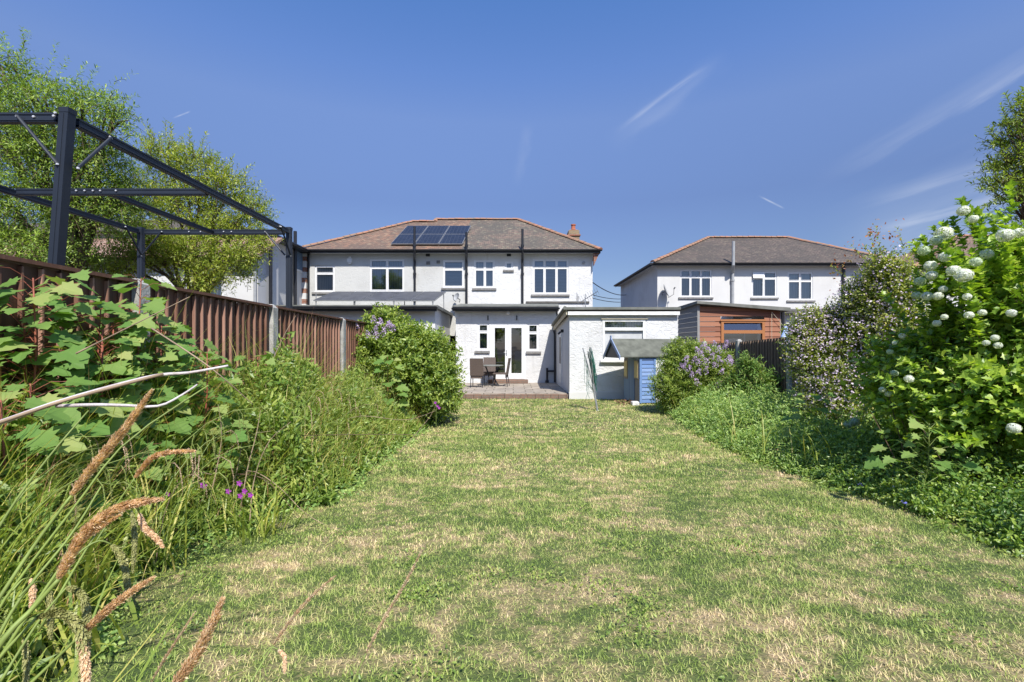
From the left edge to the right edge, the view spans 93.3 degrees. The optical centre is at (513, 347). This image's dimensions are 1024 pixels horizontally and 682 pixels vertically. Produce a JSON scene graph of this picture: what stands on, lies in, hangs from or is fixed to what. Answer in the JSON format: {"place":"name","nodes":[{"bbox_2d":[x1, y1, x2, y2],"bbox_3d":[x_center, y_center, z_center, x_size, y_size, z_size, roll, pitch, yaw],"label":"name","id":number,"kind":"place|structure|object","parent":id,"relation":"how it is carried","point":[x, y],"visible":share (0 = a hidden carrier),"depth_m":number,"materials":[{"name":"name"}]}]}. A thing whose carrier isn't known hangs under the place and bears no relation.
{"place":"outdoors","nodes":[
{"label":"outdoors","id":0,"kind":"place"},
{"bbox_2d":[2,220,310,304],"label":"neighbouring house","id":1,"kind":"structure","parent":0,"point":[272,290],"depth_m":17.04,"materials":[{"name":"white paint"}]},
{"bbox_2d":[208,273,222,295],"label":"window","id":2,"kind":"structure","parent":1,"relation":"in","point":[219,291],"depth_m":16.02,"materials":[{"name":"white plastic"}]},
{"bbox_2d":[297,251,307,274],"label":"side window","id":3,"kind":"structure","parent":1,"relation":"in","point":[299,255],"depth_m":20.64,"materials":[{"name":"glass"}]},
{"bbox_2d":[0,0,1023,306],"label":"sky","id":4,"kind":"structure","parent":0,"point":[654,129],"materials":[{"name":"blue"}]},
{"bbox_2d":[458,383,567,398],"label":"patio","id":5,"kind":"structure","parent":0,"point":[533,388],"depth_m":15.48,"materials":[{"name":"beige stone"}]},
{"bbox_2d":[470,358,484,387],"bbox_3d":[-1.211,0.861,16.411,0.460,0.982,0.582,0,0,4],"label":"patio chair","id":6,"kind":"object","parent":5,"relation":"on","point":[476,369],"visible":1,"depth_m":16.18,"materials":[{"name":"brown fabric"}]},
{"bbox_2d":[483,357,495,375],"bbox_3d":[-0.888,0.861,17.689,0.460,0.982,0.582,0,0,2],"label":"patio chair","id":7,"kind":"object","parent":5,"relation":"on","point":[489,361],"visible":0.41,"depth_m":17.91,"materials":[{"name":"fabric"}]},
{"bbox_2d":[483,365,503,385],"bbox_3d":[-0.761,0.989,16.950,0.840,0.738,0.840,0,0,0],"label":"patio table","id":8,"kind":"object","parent":5,"relation":"on","point":[486,366],"visible":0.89,"depth_m":16.75,"materials":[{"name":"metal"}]},
{"bbox_2d":[493,358,510,386],"bbox_3d":[-0.395,0.861,16.744,0.582,0.982,0.460,0,0,8],"label":"patio chair","id":9,"kind":"object","parent":5,"relation":"on","point":[506,373],"visible":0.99,"depth_m":16.57,"materials":[{"name":"brown wicker"}]},
{"bbox_2d":[31,399,1023,681],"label":"lawn","id":10,"kind":"structure","parent":0,"point":[519,667],"depth_m":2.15,"materials":[{"name":"green plant"}]},
{"bbox_2d":[1,535,203,681],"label":"day lily","id":11,"kind":"object","parent":10,"relation":"on","point":[65,631],"visible":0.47,"depth_m":1.55,"materials":[{"name":"green plant"}]},
{"bbox_2d":[31,405,285,590],"bbox_3d":[-1.781,0.704,2.395,1.166,0.763,1.231,0,0,17],"label":"pendulous sedge","id":12,"kind":"object","parent":10,"relation":"on","point":[148,544],"visible":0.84,"depth_m":2.37,"materials":[{"name":"green plant"}]},
{"bbox_2d":[0,385,317,681],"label":"pendulous sedge","id":13,"kind":"object","parent":10,"relation":"on","point":[81,629],"visible":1,"depth_m":0.56,"materials":[{"name":"plant"}]},
{"bbox_2d":[166,487,178,551],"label":"purple flower","id":14,"kind":"object","parent":10,"relation":"on","point":[178,508],"visible":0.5,"depth_m":2.60,"materials":[{"name":"green plant"}]},
{"bbox_2d":[197,482,206,548],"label":"purple flower","id":15,"kind":"object","parent":10,"relation":"on","point":[201,484],"visible":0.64,"depth_m":2.60,"materials":[{"name":"green plant"}]},
{"bbox_2d":[225,481,252,542],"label":"purple flower","id":16,"kind":"object","parent":10,"relation":"on","point":[239,483],"visible":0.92,"depth_m":2.75,"materials":[{"name":"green plant"}]},
{"bbox_2d":[190,474,320,545],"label":"day lily","id":17,"kind":"object","parent":10,"relation":"on","point":[259,525],"visible":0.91,"depth_m":2.88,"materials":[{"name":"green plant"}]},
{"bbox_2d":[151,549,422,681],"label":"pendulous sedge","id":18,"kind":"object","parent":10,"relation":"on","point":[193,658],"visible":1,"depth_m":0.34,"materials":[{"name":"brown plant"}]},
{"bbox_2d":[350,302,468,426],"bbox_3d":[-1.830,0.331,8.615,2.026,2.280,2.857,0,0,44],"label":"lilac bush","id":19,"kind":"object","parent":10,"relation":"on","point":[429,375],"visible":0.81,"depth_m":8.18,"materials":[{"name":"green plant"}]},
{"bbox_2d":[54,437,1023,681],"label":"lawn clover","id":20,"kind":"object","parent":10,"relation":"on","point":[416,596],"visible":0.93,"depth_m":2.22,"materials":[{"name":"green plant"}]},
{"bbox_2d":[423,398,695,430],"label":"lawn grass","id":21,"kind":"structure","parent":10,"relation":"on","point":[485,402],"depth_m":10.10,"materials":[{"name":"green plant"}]},
{"bbox_2d":[582,347,599,410],"bbox_3d":[1.880,0.772,11.282,0.379,1.564,0.440,0,0,-38],"label":"rotary clothes dryer","id":22,"kind":"object","parent":10,"relation":"on","point":[592,368],"visible":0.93,"depth_m":11.29,"materials":[{"name":"metal"}]},
{"bbox_2d":[173,474,1019,552],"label":"lawn grass","id":23,"kind":"structure","parent":10,"relation":"on","point":[779,508],"depth_m":3.25,"materials":[{"name":"green plant"}]},
{"bbox_2d":[613,398,630,404],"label":"leaf litter","id":24,"kind":"object","parent":10,"relation":"on","point":[621,401],"visible":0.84,"depth_m":12.93,"materials":[{"name":"brown plant"}]},
{"bbox_2d":[631,401,638,405],"bbox_3d":[3.135,1.446,12.450,0.170,0.112,0.200,0,0,0],"label":"plastic tub","id":25,"kind":"object","parent":10,"relation":"on","point":[635,403],"visible":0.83,"depth_m":12.35,"materials":[{"name":"white plastic"}]},
{"bbox_2d":[603,336,676,402],"bbox_3d":[3.593,0.576,13.231,1.974,1.789,1.090,0,0,-12],"label":"playhouse","id":26,"kind":"object","parent":10,"relation":"on","point":[640,356],"visible":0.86,"depth_m":12.88,"materials":[{"name":"blue paint"}]},
{"bbox_2d":[624,359,627,377],"bbox_3d":[3.146,0.590,13.488,0.036,0.500,0.240,0,0,-12],"label":"window frame","id":27,"kind":"structure","parent":26,"relation":"in","point":[625,360],"depth_m":13.48,"materials":[{"name":"wood"}]},
{"bbox_2d":[628,357,634,400],"bbox_3d":[3.217,0.855,13.176,0.028,1.170,0.332,0,0,-12],"label":"door","id":28,"kind":"structure","parent":26,"relation":"in","point":[631,381],"depth_m":13.13,"materials":[{"name":"blue paint"}]},
{"bbox_2d":[634,360,638,378],"bbox_3d":[3.276,0.590,12.872,0.036,0.500,0.240,0,0,-12],"label":"window frame","id":29,"kind":"structure","parent":26,"relation":"in","point":[636,362],"depth_m":12.83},
{"bbox_2d":[33,413,1022,657],"bbox_3d":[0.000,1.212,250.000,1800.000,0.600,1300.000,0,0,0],"label":"ground","id":30,"kind":"structure","parent":0,"point":[279,505],"depth_m":4.24,"materials":[{"name":"green plant"}]},
{"bbox_2d":[0,393,86,536],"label":"sycamore sapling","id":31,"kind":"object","parent":30,"relation":"on","point":[42,439],"visible":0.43,"depth_m":1.95,"materials":[{"name":"green plant"}]},
{"bbox_2d":[0,283,102,458],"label":"sycamore sapling","id":32,"kind":"object","parent":30,"relation":"on","point":[41,298],"visible":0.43,"depth_m":2.37,"materials":[{"name":"green plant"}]},
{"bbox_2d":[0,375,110,538],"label":"sycamore sapling","id":33,"kind":"object","parent":30,"relation":"on","point":[73,413],"visible":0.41,"depth_m":2.11,"materials":[{"name":"green plant"}]},
{"bbox_2d":[0,332,122,463],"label":"sycamore sapling","id":34,"kind":"object","parent":30,"relation":"on","point":[46,349],"visible":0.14,"depth_m":2.43,"materials":[{"name":"green plant"}]},
{"bbox_2d":[0,269,129,416],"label":"sycamore sapling","id":35,"kind":"object","parent":30,"relation":"on","point":[82,274],"visible":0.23,"depth_m":2.52,"materials":[{"name":"green plant"}]},
{"bbox_2d":[0,265,140,497],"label":"sycamore sapling","id":36,"kind":"object","parent":30,"relation":"on","point":[58,337],"visible":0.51,"depth_m":2.31,"materials":[{"name":"green plant"}]},
{"bbox_2d":[2,433,153,564],"bbox_3d":[-2.150,0.698,2.027,1.290,0.718,1.288,0,0,27],"label":"pendulous sedge","id":37,"kind":"object","parent":30,"relation":"on","point":[94,437],"visible":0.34,"depth_m":1.93,"materials":[{"name":"green plant"}]},
{"bbox_2d":[0,26,163,274],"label":"weeping tree","id":38,"kind":"object","parent":30,"relation":"on","point":[32,243],"visible":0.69,"depth_m":8.57,"materials":[{"name":"green plant"}]},
{"bbox_2d":[0,442,194,676],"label":"pendulous sedge","id":39,"kind":"object","parent":30,"relation":"on","point":[21,588],"visible":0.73,"depth_m":1.65,"materials":[{"name":"green plant"}]},
{"bbox_2d":[2,479,201,638],"bbox_3d":[-1.853,0.781,1.799,1.162,0.535,1.218,0,0,-23],"label":"day lily","id":40,"kind":"object","parent":30,"relation":"on","point":[88,556],"visible":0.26,"depth_m":1.88,"materials":[{"name":"green plant"}]},
{"bbox_2d":[31,336,176,494],"bbox_3d":[-2.216,0.516,2.656,0.612,1.189,0.560,0,0,-31],"label":"sycamore sapling","id":41,"kind":"object","parent":30,"relation":"on","point":[118,367],"visible":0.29,"depth_m":2.59,"materials":[{"name":"green plant"}]},
{"bbox_2d":[51,318,164,543],"bbox_3d":[-2.292,0.483,2.635,0.653,1.275,0.596,0,0,-24],"label":"sycamore sapling","id":42,"kind":"object","parent":30,"relation":"on","point":[127,394],"visible":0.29,"depth_m":2.63,"materials":[{"name":"green plant"}]},
{"bbox_2d":[61,301,155,452],"bbox_3d":[-2.283,0.427,2.697,0.580,1.386,0.611,0,0,-43],"label":"sycamore sapling","id":43,"kind":"object","parent":30,"relation":"on","point":[148,323],"visible":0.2,"depth_m":2.74,"materials":[{"name":"green plant"}]},
{"bbox_2d":[0,365,227,424],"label":"bleached stem","id":44,"kind":"object","parent":30,"relation":"on","point":[57,404],"visible":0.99,"depth_m":1.04,"materials":[{"name":"beige plant"}]},
{"bbox_2d":[61,313,178,493],"bbox_3d":[-2.328,0.456,2.854,0.566,1.329,0.586,0,0,-38],"label":"sycamore sapling","id":45,"kind":"object","parent":30,"relation":"on","point":[141,333],"visible":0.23,"depth_m":2.82,"materials":[{"name":"green plant"}]},
{"bbox_2d":[94,303,196,469],"bbox_3d":[-2.413,0.422,3.048,0.607,1.436,0.730,0,0,36],"label":"sycamore sapling","id":46,"kind":"object","parent":30,"relation":"on","point":[166,368],"visible":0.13,"depth_m":3.02,"materials":[{"name":"green plant"}]},
{"bbox_2d":[0,107,292,308],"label":"gazebo frame","id":47,"kind":"object","parent":30,"relation":"on","point":[68,123],"visible":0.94,"depth_m":4.42,"materials":[{"name":"metal"}]},
{"bbox_2d":[93,274,199,460],"bbox_3d":[-2.246,0.346,2.910,0.592,1.568,0.565,0,0,-22],"label":"sycamore sapling","id":48,"kind":"object","parent":30,"relation":"on","point":[155,304],"visible":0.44,"depth_m":2.93,"materials":[{"name":"green plant"}]},
{"bbox_2d":[134,326,222,454],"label":"sycamore sapling","id":49,"kind":"object","parent":30,"relation":"on","point":[184,361],"visible":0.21,"depth_m":3.09,"materials":[{"name":"green plant"}]},
{"bbox_2d":[148,320,217,424],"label":"sycamore sapling","id":50,"kind":"object","parent":30,"relation":"on","point":[168,328],"visible":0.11,"depth_m":3.33,"materials":[{"name":"green plant"}]},
{"bbox_2d":[84,120,284,294],"bbox_3d":[-7.280,-1.846,10.572,4.265,6.749,2.836,0,0,0],"label":"garden tree","id":51,"kind":"object","parent":30,"relation":"on","point":[176,252],"visible":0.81,"depth_m":10.61,"materials":[{"name":"green plant"}]},
{"bbox_2d":[82,407,290,529],"bbox_3d":[-2.068,0.752,3.020,1.360,0.757,1.189,0,0,41],"label":"pendulous sedge","id":52,"kind":"object","parent":30,"relation":"on","point":[194,436],"visible":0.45,"depth_m":2.94,"materials":[{"name":"green plant"}]},
{"bbox_2d":[0,254,377,483],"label":"garden fence","id":53,"kind":"object","parent":30,"relation":"on","point":[200,313],"visible":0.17,"depth_m":4.02,"materials":[{"name":"wood"}]},
{"bbox_2d":[163,333,223,457],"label":"sycamore sapling","id":54,"kind":"object","parent":30,"relation":"on","point":[209,344],"visible":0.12,"depth_m":3.51,"materials":[{"name":"green plant"}]},
{"bbox_2d":[161,345,253,477],"bbox_3d":[-2.062,0.562,3.163,0.583,1.158,0.712,0,0,-42],"label":"sycamore sapling","id":55,"kind":"object","parent":30,"relation":"on","point":[241,436],"visible":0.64,"depth_m":3.12,"materials":[{"name":"green plant"}]},
{"bbox_2d":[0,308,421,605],"bbox_3d":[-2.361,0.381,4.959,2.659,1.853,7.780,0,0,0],"label":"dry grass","id":56,"kind":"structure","parent":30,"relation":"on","point":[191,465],"depth_m":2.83,"materials":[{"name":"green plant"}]},
{"bbox_2d":[0,282,427,669],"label":"wild grass","id":57,"kind":"structure","parent":30,"relation":"on","point":[18,547],"depth_m":2.70,"materials":[{"name":"green plant"}]},
{"bbox_2d":[0,327,463,681],"bbox_3d":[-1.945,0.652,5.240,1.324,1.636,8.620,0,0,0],"label":"border foliage","id":58,"kind":"object","parent":30,"relation":"on","point":[39,664],"visible":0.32,"depth_m":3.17,"materials":[{"name":"green plant"}]},
{"bbox_2d":[34,405,458,659],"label":"edging plants","id":59,"kind":"object","parent":30,"relation":"on","point":[105,638],"visible":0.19,"depth_m":2.76,"materials":[{"name":"green plant"}]},
{"bbox_2d":[76,297,435,524],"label":"dry stems","id":60,"kind":"object","parent":30,"relation":"on","point":[170,340],"visible":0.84,"depth_m":3.06,"materials":[{"name":"brown plant"}]},
{"bbox_2d":[234,354,294,452],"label":"sycamore sapling","id":61,"kind":"object","parent":30,"relation":"on","point":[271,361],"visible":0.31,"depth_m":4.00,"materials":[{"name":"green plant"}]},
{"bbox_2d":[221,392,343,457],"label":"pendulous sedge","id":62,"kind":"object","parent":30,"relation":"on","point":[318,414],"visible":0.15,"depth_m":4.40,"materials":[{"name":"green plant"}]},
{"bbox_2d":[199,380,373,522],"bbox_3d":[-1.827,0.724,3.689,1.506,0.898,1.491,0,0,29],"label":"pendulous sedge","id":63,"kind":"object","parent":30,"relation":"on","point":[300,436],"visible":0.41,"depth_m":3.69,"materials":[{"name":"green plant"}]},
{"bbox_2d":[301,394,381,448],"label":"pendulous sedge","id":64,"kind":"object","parent":30,"relation":"on","point":[345,414],"visible":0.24,"depth_m":4.74,"materials":[{"name":"green plant"}]},
{"bbox_2d":[344,382,396,420],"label":"pendulous sedge","id":65,"kind":"object","parent":30,"relation":"on","point":[372,398],"visible":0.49,"depth_m":5.53,"materials":[{"name":"green plant"}]},
{"bbox_2d":[371,355,409,416],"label":"sycamore sapling","id":66,"kind":"object","parent":30,"relation":"on","point":[401,387],"visible":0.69,"depth_m":7.49,"materials":[{"name":"green plant"}]},
{"bbox_2d":[275,218,602,383],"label":"semi detached house","id":67,"kind":"structure","parent":30,"relation":"on","point":[502,290],"depth_m":21.00,"materials":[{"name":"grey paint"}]},
{"bbox_2d":[312,266,334,293],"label":"window","id":68,"kind":"structure","parent":67,"relation":"in","point":[324,275],"depth_m":21.16,"materials":[{"name":"white plastic"}]},
{"bbox_2d":[370,259,403,290],"bbox_3d":[-5.483,-3.129,21.087,1.496,1.400,0.147,0,0,0],"label":"window","id":69,"kind":"structure","parent":67,"relation":"in","point":[385,274],"depth_m":21.16,"materials":[{"name":"white plastic"}]},
{"bbox_2d":[441,260,464,289],"bbox_3d":[-2.594,-3.141,21.045,1.066,1.294,0.230,0,0,0],"label":"window","id":70,"kind":"structure","parent":67,"relation":"in","point":[453,270],"depth_m":21.16,"materials":[{"name":"white plastic"}]},
{"bbox_2d":[475,323,489,352],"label":"window","id":71,"kind":"structure","parent":67,"relation":"in","point":[483,328],"depth_m":18.43,"materials":[{"name":"white plastic"}]},
{"bbox_2d":[472,260,495,289],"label":"window","id":72,"kind":"structure","parent":67,"relation":"in","point":[484,270],"depth_m":21.04,"materials":[{"name":"white plastic"}]},
{"bbox_2d":[492,325,507,376],"bbox_3d":[-0.507,0.145,18.395,0.623,2.000,0.119,0,0,0],"label":"french door","id":73,"kind":"structure","parent":67,"relation":"in","point":[493,326],"depth_m":18.39,"materials":[{"name":"white plastic"}]},
{"bbox_2d":[503,261,513,271],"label":"window","id":74,"kind":"structure","parent":67,"relation":"in","point":[508,264],"depth_m":21.02,"materials":[{"name":"white plastic"}]},
{"bbox_2d":[508,325,524,376],"bbox_3d":[0.122,0.145,18.425,0.623,2.000,0.060,0,0,0],"label":"french door","id":75,"kind":"structure","parent":67,"relation":"in","point":[510,374],"depth_m":18.39,"materials":[{"name":"white plastic"}]},
{"bbox_2d":[526,323,540,353],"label":"window","id":76,"kind":"structure","parent":67,"relation":"in","point":[532,328],"depth_m":18.43,"materials":[{"name":"white plastic"}]},
{"bbox_2d":[531,259,569,296],"bbox_3d":[1.606,-3.018,21.045,1.675,1.624,0.230,0,0,0],"label":"window","id":77,"kind":"structure","parent":67,"relation":"in","point":[550,276],"depth_m":21.16,"materials":[{"name":"white plastic"}]},
{"bbox_2d":[459,394,568,398],"bbox_3d":[-0.443,1.464,14.155,4.115,0.192,0.124,0,0,0],"label":"patio edging","id":78,"kind":"object","parent":30,"relation":"on","point":[520,396],"visible":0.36,"depth_m":14.10,"materials":[{"name":"brick"}]},
{"bbox_2d":[545,288,680,398],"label":"garage","id":79,"kind":"structure","parent":30,"relation":"on","point":[578,329],"depth_m":14.00,"materials":[{"name":"paint"}]},
{"bbox_2d":[559,333,561,382],"bbox_3d":[1.609,0.350,16.500,0.036,1.700,0.800,0,0,0],"label":"side door","id":80,"kind":"structure","parent":79,"relation":"in","point":[560,335],"depth_m":16.28,"materials":[{"name":"white paint"}]},
{"bbox_2d":[600,319,645,361],"bbox_3d":[3.193,-0.190,14.010,1.364,1.249,0.220,0,0,0],"label":"window","id":81,"kind":"structure","parent":79,"relation":"in","point":[616,328],"depth_m":14.02,"materials":[{"name":"white paint"}]},
{"bbox_2d":[644,336,738,414],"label":"lilac bush","id":82,"kind":"object","parent":30,"relation":"on","point":[683,377],"visible":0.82,"depth_m":10.30,"materials":[{"name":"green plant"}]},
{"bbox_2d":[708,349,783,423],"bbox_3d":[4.411,0.746,9.115,1.311,1.426,1.022,0,0,45],"label":"young elder","id":83,"kind":"object","parent":30,"relation":"on","point":[751,375],"visible":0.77,"depth_m":8.89,"materials":[{"name":"green plant"}]},
{"bbox_2d":[614,236,905,337],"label":"semi detached house","id":84,"kind":"structure","parent":30,"relation":"on","point":[787,271],"depth_m":24.61,"materials":[{"name":"white paint"}]},
{"bbox_2d":[678,270,713,298],"bbox_3d":[9.277,-3.206,24.645,1.769,1.499,0.230,0,0,0],"label":"window","id":85,"kind":"structure","parent":84,"relation":"in","point":[694,284],"depth_m":24.76,"materials":[{"name":"white plastic"}]},
{"bbox_2d":[750,272,778,298],"bbox_3d":[12.766,-3.150,24.645,1.415,1.418,0.230,0,0,0],"label":"window","id":86,"kind":"structure","parent":84,"relation":"in","point":[762,288],"depth_m":24.76,"materials":[{"name":"white plastic"}]},
{"bbox_2d":[786,272,815,301],"bbox_3d":[14.615,-3.061,24.645,1.447,1.531,0.230,0,0,0],"label":"window","id":87,"kind":"structure","parent":84,"relation":"in","point":[800,284],"depth_m":24.76,"materials":[{"name":"white plastic"}]},
{"bbox_2d":[853,273,870,290],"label":"window","id":88,"kind":"structure","parent":84,"relation":"in","point":[859,274],"depth_m":24.76,"materials":[{"name":"white plastic"}]},
{"bbox_2d":[667,395,904,467],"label":"wild grass","id":89,"kind":"structure","parent":30,"relation":"on","point":[762,430],"depth_m":5.51,"materials":[{"name":"green plant"}]},
{"bbox_2d":[781,391,841,439],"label":"sycamore seedling","id":90,"kind":"object","parent":30,"relation":"on","point":[796,416],"visible":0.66,"depth_m":5.39,"materials":[{"name":"green plant"}]},
{"bbox_2d":[654,382,1011,481],"bbox_3d":[3.771,1.034,8.748,2.289,1.044,8.991,0,0,0],"label":"ground cover","id":91,"kind":"object","parent":30,"relation":"on","point":[777,408],"visible":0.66,"depth_m":6.42,"materials":[{"name":"green plant"}]},
{"bbox_2d":[776,218,931,445],"bbox_3d":[4.196,-0.099,6.025,1.420,2.908,2.089,0,0,0],"label":"flowering shrub","id":92,"kind":"object","parent":30,"relation":"on","point":[850,321],"visible":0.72,"depth_m":5.86,"materials":[{"name":"green plant"}]},
{"bbox_2d":[685,423,1023,557],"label":"edging plants","id":93,"kind":"object","parent":30,"relation":"on","point":[988,541],"visible":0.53,"depth_m":3.60,"materials":[{"name":"green plant"}]},
{"bbox_2d":[694,334,1019,475],"bbox_3d":[4.900,0.626,7.450,0.100,1.947,13.000,0,0,0],"label":"garden fence","id":94,"kind":"object","parent":30,"relation":"on","point":[767,350],"visible":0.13,"depth_m":9.20,"materials":[{"name":"wood"}]},
{"bbox_2d":[780,326,787,337],"bbox_3d":[5.191,-0.226,9.199,0.251,0.396,0.122,0,0,0],"label":"plastic bag","id":95,"kind":"object","parent":94,"relation":"hanging from","point":[783,335],"visible":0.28,"depth_m":9.18,"materials":[{"name":"white plastic"}]},
{"bbox_2d":[770,413,1023,548],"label":"ground cover","id":96,"kind":"object","parent":30,"relation":"on","point":[1010,493],"visible":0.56,"depth_m":3.56,"materials":[{"name":"green plant"}]},
{"bbox_2d":[864,415,983,495],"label":"sycamore seedling","id":97,"kind":"object","parent":30,"relation":"on","point":[873,462],"visible":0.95,"depth_m":3.44,"materials":[{"name":"green plant"}]},
{"bbox_2d":[826,179,1023,492],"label":"snowball bush","id":98,"kind":"object","parent":30,"relation":"on","point":[962,363],"visible":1,"depth_m":3.72,"materials":[{"name":"green plant"}]},
{"bbox_2d":[963,86,1023,226],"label":"ash tree","id":99,"kind":"object","parent":30,"relation":"on","point":[1005,162],"visible":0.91,"depth_m":6.49,"materials":[{"name":"green plant"}]},
{"bbox_2d":[354,429,797,476],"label":"lawn grass","id":100,"kind":"structure","parent":0,"point":[591,438],"depth_m":5.80,"materials":[{"name":"green plant"}]},
{"bbox_2d":[678,301,790,343],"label":"timber shed","id":101,"kind":"structure","parent":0,"point":[764,322],"depth_m":14.49,"materials":[{"name":"red wood"}]},
{"bbox_2d":[715,319,765,342],"bbox_3d":[6.871,-0.118,14.665,1.368,1.435,0.470,0,0,0],"label":"window","id":102,"kind":"structure","parent":101,"relation":"in","point":[732,330],"depth_m":14.63,"materials":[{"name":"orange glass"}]},
{"bbox_2d":[895,234,996,319],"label":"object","id":103,"kind":"structure","parent":0,"point":[970,244],"depth_m":26.20,"materials":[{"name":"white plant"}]}
]}

